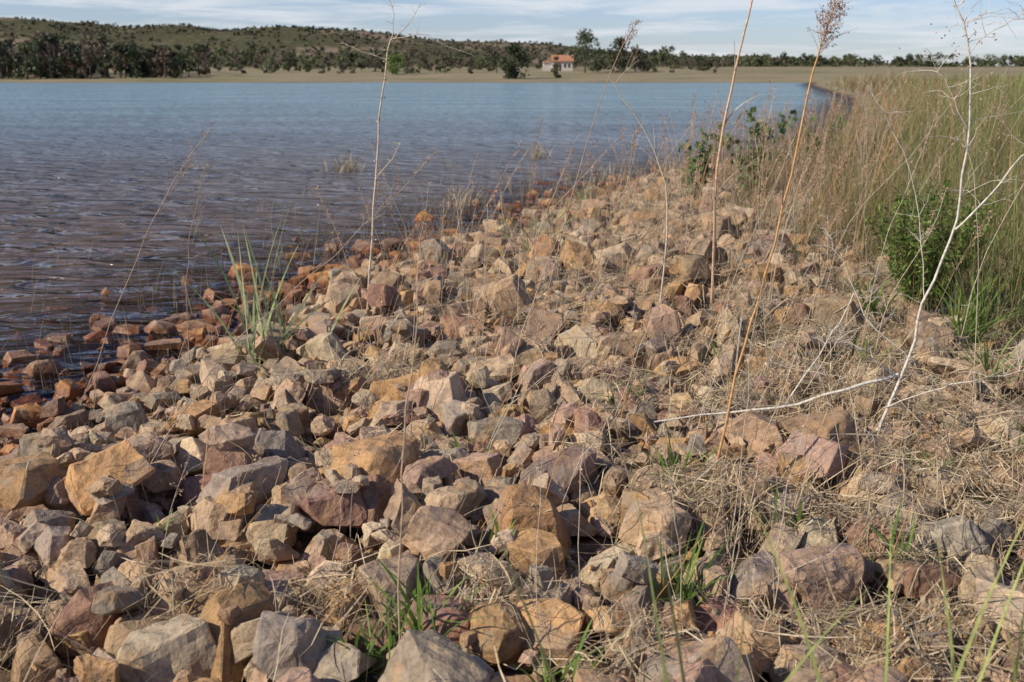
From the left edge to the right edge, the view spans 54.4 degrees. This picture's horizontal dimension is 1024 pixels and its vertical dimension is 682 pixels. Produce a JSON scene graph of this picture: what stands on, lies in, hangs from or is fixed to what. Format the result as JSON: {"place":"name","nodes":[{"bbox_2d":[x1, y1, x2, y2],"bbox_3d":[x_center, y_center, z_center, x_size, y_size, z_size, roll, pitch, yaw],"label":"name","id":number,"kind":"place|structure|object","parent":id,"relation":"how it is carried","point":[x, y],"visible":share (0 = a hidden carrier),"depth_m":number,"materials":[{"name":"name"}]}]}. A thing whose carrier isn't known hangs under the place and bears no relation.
{"place":"outdoors","nodes":[
{"label":"outdoors","id":0,"kind":"place"},
{"bbox_2d":[0,82,854,433],"bbox_3d":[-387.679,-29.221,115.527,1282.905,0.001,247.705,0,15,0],"label":"lake water","id":1,"kind":"structure","parent":0,"point":[90,162],"depth_m":22.26,"materials":[{"name":"blue liquid"}]},
{"bbox_2d":[0,17,1021,66],"bbox_3d":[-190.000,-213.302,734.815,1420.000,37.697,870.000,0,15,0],"label":"hills","id":2,"kind":"structure","parent":0,"point":[239,42],"depth_m":470.34,"materials":[{"name":"green plant"}]},
{"bbox_2d":[0,16,989,66],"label":"hillside shrubs","id":3,"kind":"object","parent":2,"relation":"on","point":[276,28],"visible":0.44,"depth_m":497.25,"materials":[{"name":"green plant"}]},
{"bbox_2d":[0,66,1023,681],"bbox_3d":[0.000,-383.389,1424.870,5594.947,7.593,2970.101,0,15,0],"label":"ground","id":4,"kind":"structure","parent":0,"point":[822,76],"depth_m":67.78,"materials":[{"name":"soil"}]},
{"bbox_2d":[78,121,220,409],"bbox_3d":[-1.886,-0.316,5.075,0.894,1.575,0.244,0,15,0],"label":"dry grass stem","id":5,"kind":"object","parent":4,"relation":"on","point":[187,160],"visible":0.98,"depth_m":4.99,"materials":[{"name":"brown plant"}]},
{"bbox_2d":[147,507,188,563],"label":"green grass tuft","id":6,"kind":"object","parent":4,"relation":"on","point":[158,520],"visible":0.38,"depth_m":3.46,"materials":[{"name":"green plant"}]},
{"bbox_2d":[181,161,215,365],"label":"dry grass stem","id":7,"kind":"object","parent":4,"relation":"on","point":[194,235],"visible":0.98,"depth_m":5.62,"materials":[{"name":"brown plant"}]},
{"bbox_2d":[170,205,299,365],"bbox_3d":[-1.555,-0.268,5.931,0.926,0.980,0.556,-14,20,-41],"label":"green reed plant","id":8,"kind":"object","parent":4,"relation":"on","point":[246,308],"visible":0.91,"depth_m":5.89,"materials":[{"name":"green plant"}]},
{"bbox_2d":[212,266,362,370],"bbox_3d":[-1.282,-0.123,5.917,0.940,0.688,0.683,-5,16,-18],"label":"green reed plant","id":9,"kind":"object","parent":4,"relation":"on","point":[280,318],"visible":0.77,"depth_m":6.01,"materials":[{"name":"green plant"}]},
{"bbox_2d":[151,143,439,462],"bbox_3d":[-0.964,-0.130,4.349,1.723,1.395,0.173,-13,20,-40],"label":"dry grass stem","id":10,"kind":"object","parent":4,"relation":"on","point":[414,174],"visible":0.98,"depth_m":4.45,"materials":[{"name":"beige plant"}]},
{"bbox_2d":[295,538,352,600],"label":"green grass tuft","id":11,"kind":"object","parent":4,"relation":"on","point":[313,568],"visible":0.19,"depth_m":3.19,"materials":[{"name":"green plant"}]},
{"bbox_2d":[318,586,410,681],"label":"green grass tuft","id":12,"kind":"object","parent":4,"relation":"on","point":[390,643],"visible":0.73,"depth_m":2.63,"materials":[{"name":"green plant"}]},
{"bbox_2d":[385,52,404,74],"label":"lakeside tree","id":13,"kind":"object","parent":4,"relation":"on","point":[395,69],"visible":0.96,"depth_m":239.98,"materials":[{"name":"green plant"}]},
{"bbox_2d":[339,0,472,309],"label":"dry weed stalk","id":14,"kind":"object","parent":4,"relation":"on","point":[376,177],"visible":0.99,"depth_m":6.76,"materials":[{"name":"beige plant"}]},
{"bbox_2d":[355,554,510,645],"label":"green grass tuft","id":15,"kind":"object","parent":4,"relation":"on","point":[420,608],"visible":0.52,"depth_m":2.71,"materials":[{"name":"green plant"}]},
{"bbox_2d":[422,431,494,452],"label":"green grass tuft","id":16,"kind":"object","parent":4,"relation":"on","point":[455,444],"visible":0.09,"depth_m":4.06,"materials":[{"name":"green plant"}]},
{"bbox_2d":[473,207,512,232],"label":"green grass tuft","id":17,"kind":"object","parent":4,"relation":"on","point":[501,223],"visible":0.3,"depth_m":10.34,"materials":[{"name":"green plant"}]},
{"bbox_2d":[483,508,516,555],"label":"green grass tuft","id":18,"kind":"object","parent":4,"relation":"on","point":[492,530],"visible":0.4,"depth_m":3.17,"materials":[{"name":"green plant"}]},
{"bbox_2d":[0,159,1023,681],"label":"rocks","id":19,"kind":"object","parent":4,"relation":"on","point":[220,627],"visible":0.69,"depth_m":3.71,"materials":[{"name":"brown stone"}]},
{"bbox_2d":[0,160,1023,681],"bbox_3d":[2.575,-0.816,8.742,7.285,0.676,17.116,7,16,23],"label":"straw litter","id":20,"kind":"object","parent":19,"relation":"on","point":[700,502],"visible":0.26,"depth_m":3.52,"materials":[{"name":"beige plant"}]},
{"bbox_2d":[0,29,1023,79],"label":"distant trees","id":21,"kind":"object","parent":4,"relation":"on","point":[50,59],"visible":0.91,"depth_m":252.93,"materials":[{"name":"green plant"}]},
{"bbox_2d":[497,41,531,78],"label":"lakeside tree","id":22,"kind":"object","parent":4,"relation":"on","point":[512,72],"visible":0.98,"depth_m":213.11,"materials":[{"name":"green plant"}]},
{"bbox_2d":[495,206,571,252],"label":"grass tuft","id":23,"kind":"object","parent":4,"relation":"on","point":[527,236],"visible":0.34,"depth_m":9.08,"materials":[{"name":"beige plant"}]},
{"bbox_2d":[543,63,551,70],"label":"annex","id":24,"kind":"object","parent":4,"relation":"on","point":[547,66],"visible":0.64,"depth_m":273.27,"materials":[{"name":"paint"}]},
{"bbox_2d":[550,56,560,77],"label":"lakeside tree","id":25,"kind":"object","parent":4,"relation":"on","point":[555,70],"visible":0.99,"depth_m":217.73,"materials":[{"name":"green plant"}]},
{"bbox_2d":[511,614,608,681],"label":"green grass tuft","id":26,"kind":"object","parent":4,"relation":"on","point":[566,668],"visible":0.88,"depth_m":2.44,"materials":[{"name":"green plant"}]},
{"bbox_2d":[519,197,600,225],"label":"green grass tuft","id":27,"kind":"object","parent":4,"relation":"on","point":[552,213],"visible":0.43,"depth_m":11.03,"materials":[{"name":"plant"}]},
{"bbox_2d":[552,62,572,70],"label":"walls","id":28,"kind":"structure","parent":4,"relation":"on","point":[566,68],"depth_m":272.73,"materials":[{"name":"white paint"}]},
{"bbox_2d":[550,55,573,61],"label":"roof","id":29,"kind":"structure","parent":28,"relation":"on","point":[563,58],"depth_m":272.78,"materials":[{"name":"tile"}]},
{"bbox_2d":[546,175,613,209],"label":"green grass tuft","id":30,"kind":"object","parent":4,"relation":"on","point":[583,196],"visible":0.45,"depth_m":12.28,"materials":[{"name":"green plant"}]},
{"bbox_2d":[566,28,599,72],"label":"lakeside tree","id":31,"kind":"object","parent":4,"relation":"on","point":[583,37],"visible":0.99,"depth_m":250.08,"materials":[{"name":"green plant"}]},
{"bbox_2d":[149,75,1023,635],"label":"seeding grass stems","id":32,"kind":"object","parent":4,"relation":"on","point":[761,183],"visible":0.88,"depth_m":5.88,"materials":[{"name":"beige plant"}]},
{"bbox_2d":[534,19,641,345],"bbox_3d":[0.353,-0.659,5.216,0.599,1.963,0.105,0,15,0],"label":"dry grass stem","id":33,"kind":"object","parent":4,"relation":"on","point":[633,30],"visible":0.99,"depth_m":5.09,"materials":[{"name":"beige plant"}]},
{"bbox_2d":[587,48,606,71],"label":"lakeside tree","id":34,"kind":"object","parent":4,"relation":"on","point":[594,67],"visible":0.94,"depth_m":264.22,"materials":[{"name":"green plant"}]},
{"bbox_2d":[607,36,631,72],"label":"lakeside tree","id":35,"kind":"object","parent":4,"relation":"on","point":[616,42],"visible":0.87,"depth_m":251.83,"materials":[{"name":"green plant"}]},
{"bbox_2d":[582,368,664,414],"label":"green grass tuft","id":36,"kind":"object","parent":4,"relation":"on","point":[627,394],"visible":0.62,"depth_m":4.59,"materials":[{"name":"green plant"}]},
{"bbox_2d":[626,45,647,71],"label":"lakeside tree","id":37,"kind":"object","parent":4,"relation":"on","point":[640,63],"visible":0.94,"depth_m":257.23,"materials":[{"name":"green plant"}]},
{"bbox_2d":[607,50,672,303],"bbox_3d":[0.812,-0.981,6.416,0.445,1.762,0.206,0,15,0],"label":"dry weed stalk","id":38,"kind":"object","parent":4,"relation":"on","point":[665,183],"visible":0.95,"depth_m":6.36,"materials":[{"name":"beige plant"}]},
{"bbox_2d":[597,512,746,607],"bbox_3d":[0.507,0.717,2.926,0.466,0.421,0.375,-2,15,-9],"label":"green grass tuft","id":39,"kind":"object","parent":4,"relation":"on","point":[687,593],"visible":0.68,"depth_m":2.93,"materials":[{"name":"green plant"}]},
{"bbox_2d":[629,425,723,492],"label":"green grass tuft","id":40,"kind":"object","parent":4,"relation":"on","point":[671,454],"visible":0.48,"depth_m":3.68,"materials":[{"name":"plant"}]},
{"bbox_2d":[493,463,864,681],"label":"green grass tuft","id":41,"kind":"object","parent":4,"relation":"on","point":[679,651],"visible":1,"depth_m":1.70,"materials":[{"name":"green plant"}]},
{"bbox_2d":[678,121,724,199],"bbox_3d":[2.297,-2.191,12.417,0.397,1.095,0.732,-14,20,-41],"label":"broadleaf sapling","id":42,"kind":"object","parent":4,"relation":"on","point":[704,163],"visible":0.62,"depth_m":12.35,"materials":[{"name":"green plant"}]},
{"bbox_2d":[683,336,733,366],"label":"green grass tuft","id":43,"kind":"object","parent":4,"relation":"on","point":[711,353],"visible":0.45,"depth_m":5.30,"materials":[{"name":"green plant"}]},
{"bbox_2d":[710,0,759,308],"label":"tall orange grass stem","id":44,"kind":"object","parent":4,"relation":"on","point":[722,133],"visible":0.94,"depth_m":6.47,"materials":[{"name":"brown plant"}]},
{"bbox_2d":[726,106,792,195],"bbox_3d":[3.169,-2.505,13.305,0.668,1.231,1.019,-7,17,-24],"label":"broadleaf sapling","id":45,"kind":"object","parent":4,"relation":"on","point":[758,128],"visible":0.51,"depth_m":13.21,"materials":[{"name":"green plant"}]},
{"bbox_2d":[729,477,833,537],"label":"green grass tuft","id":46,"kind":"object","parent":4,"relation":"on","point":[800,516],"visible":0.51,"depth_m":3.24,"materials":[{"name":"green plant"}]},
{"bbox_2d":[714,0,856,469],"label":"tall orange grass stem","id":47,"kind":"object","parent":4,"relation":"on","point":[826,31],"visible":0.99,"depth_m":3.31,"materials":[{"name":"brown plant"}]},
{"bbox_2d":[760,110,845,171],"bbox_3d":[4.543,-3.064,15.610,1.308,1.130,0.807,3,15,10],"label":"broadleaf sapling","id":48,"kind":"object","parent":4,"relation":"on","point":[794,112],"visible":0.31,"depth_m":15.61,"materials":[{"name":"green plant"}]},
{"bbox_2d":[641,0,1023,456],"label":"white branching weed","id":49,"kind":"object","parent":4,"relation":"on","point":[893,375],"visible":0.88,"depth_m":3.84,"materials":[{"name":"white plant"}]},
{"bbox_2d":[675,64,1023,348],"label":"reed grass","id":50,"kind":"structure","parent":4,"relation":"on","point":[952,163],"depth_m":11.33,"materials":[{"name":"plant"}]},
{"bbox_2d":[805,329,910,366],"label":"green grass tuft","id":51,"kind":"object","parent":4,"relation":"on","point":[855,342],"visible":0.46,"depth_m":5.18,"materials":[{"name":"green plant"}]},
{"bbox_2d":[742,484,1023,681],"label":"green grass tuft","id":52,"kind":"object","parent":4,"relation":"on","point":[956,675],"visible":0.98,"depth_m":1.83,"materials":[{"name":"green plant"}]},
{"bbox_2d":[828,267,937,328],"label":"green grass tuft","id":53,"kind":"object","parent":4,"relation":"on","point":[873,308],"visible":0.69,"depth_m":6.02,"materials":[{"name":"plant"}]},
{"bbox_2d":[866,499,964,591],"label":"green grass tuft","id":54,"kind":"object","parent":4,"relation":"on","point":[894,532],"visible":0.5,"depth_m":3.05,"materials":[{"name":"green plant"}]},
{"bbox_2d":[864,178,996,312],"bbox_3d":[2.696,-0.590,6.361,0.766,0.886,0.793,0,15,0],"label":"green shrub","id":55,"kind":"object","parent":4,"relation":"on","point":[904,235],"visible":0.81,"depth_m":6.30,"materials":[{"name":"green plant"}]},
{"bbox_2d":[896,448,1003,514],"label":"green grass tuft","id":56,"kind":"object","parent":4,"relation":"on","point":[944,471],"visible":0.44,"depth_m":3.54,"materials":[{"name":"green plant"}]},
{"bbox_2d":[892,179,1009,271],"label":"green shrub","id":57,"kind":"object","parent":4,"relation":"on","point":[942,210],"visible":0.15,"depth_m":7.35,"materials":[{"name":"green plant"}]},
{"bbox_2d":[889,276,1022,351],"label":"green grass tuft","id":58,"kind":"object","parent":4,"relation":"on","point":[969,315],"visible":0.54,"depth_m":5.52,"materials":[{"name":"green plant"}]},
{"bbox_2d":[921,258,1023,333],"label":"green grass tuft","id":59,"kind":"object","parent":4,"relation":"on","point":[975,310],"visible":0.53,"depth_m":5.98,"materials":[{"name":"green plant"}]},
{"bbox_2d":[922,327,1023,402],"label":"green grass tuft","id":60,"kind":"object","parent":4,"relation":"on","point":[986,355],"visible":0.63,"depth_m":4.77,"materials":[{"name":"green plant"}]},
{"bbox_2d":[965,420,1023,453],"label":"green grass tuft","id":61,"kind":"object","parent":4,"relation":"on","point":[1018,440],"visible":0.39,"depth_m":3.84,"materials":[{"name":"plant"}]},
{"bbox_2d":[0,122,1023,681],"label":"dry grass","id":62,"kind":"structure","parent":0,"point":[348,168],"depth_m":8.07,"materials":[{"name":"brown plant"}]},
{"bbox_2d":[0,0,1023,65],"label":"sky","id":63,"kind":"structure","parent":0,"point":[695,27],"materials":[{"name":"blue"}]}
]}

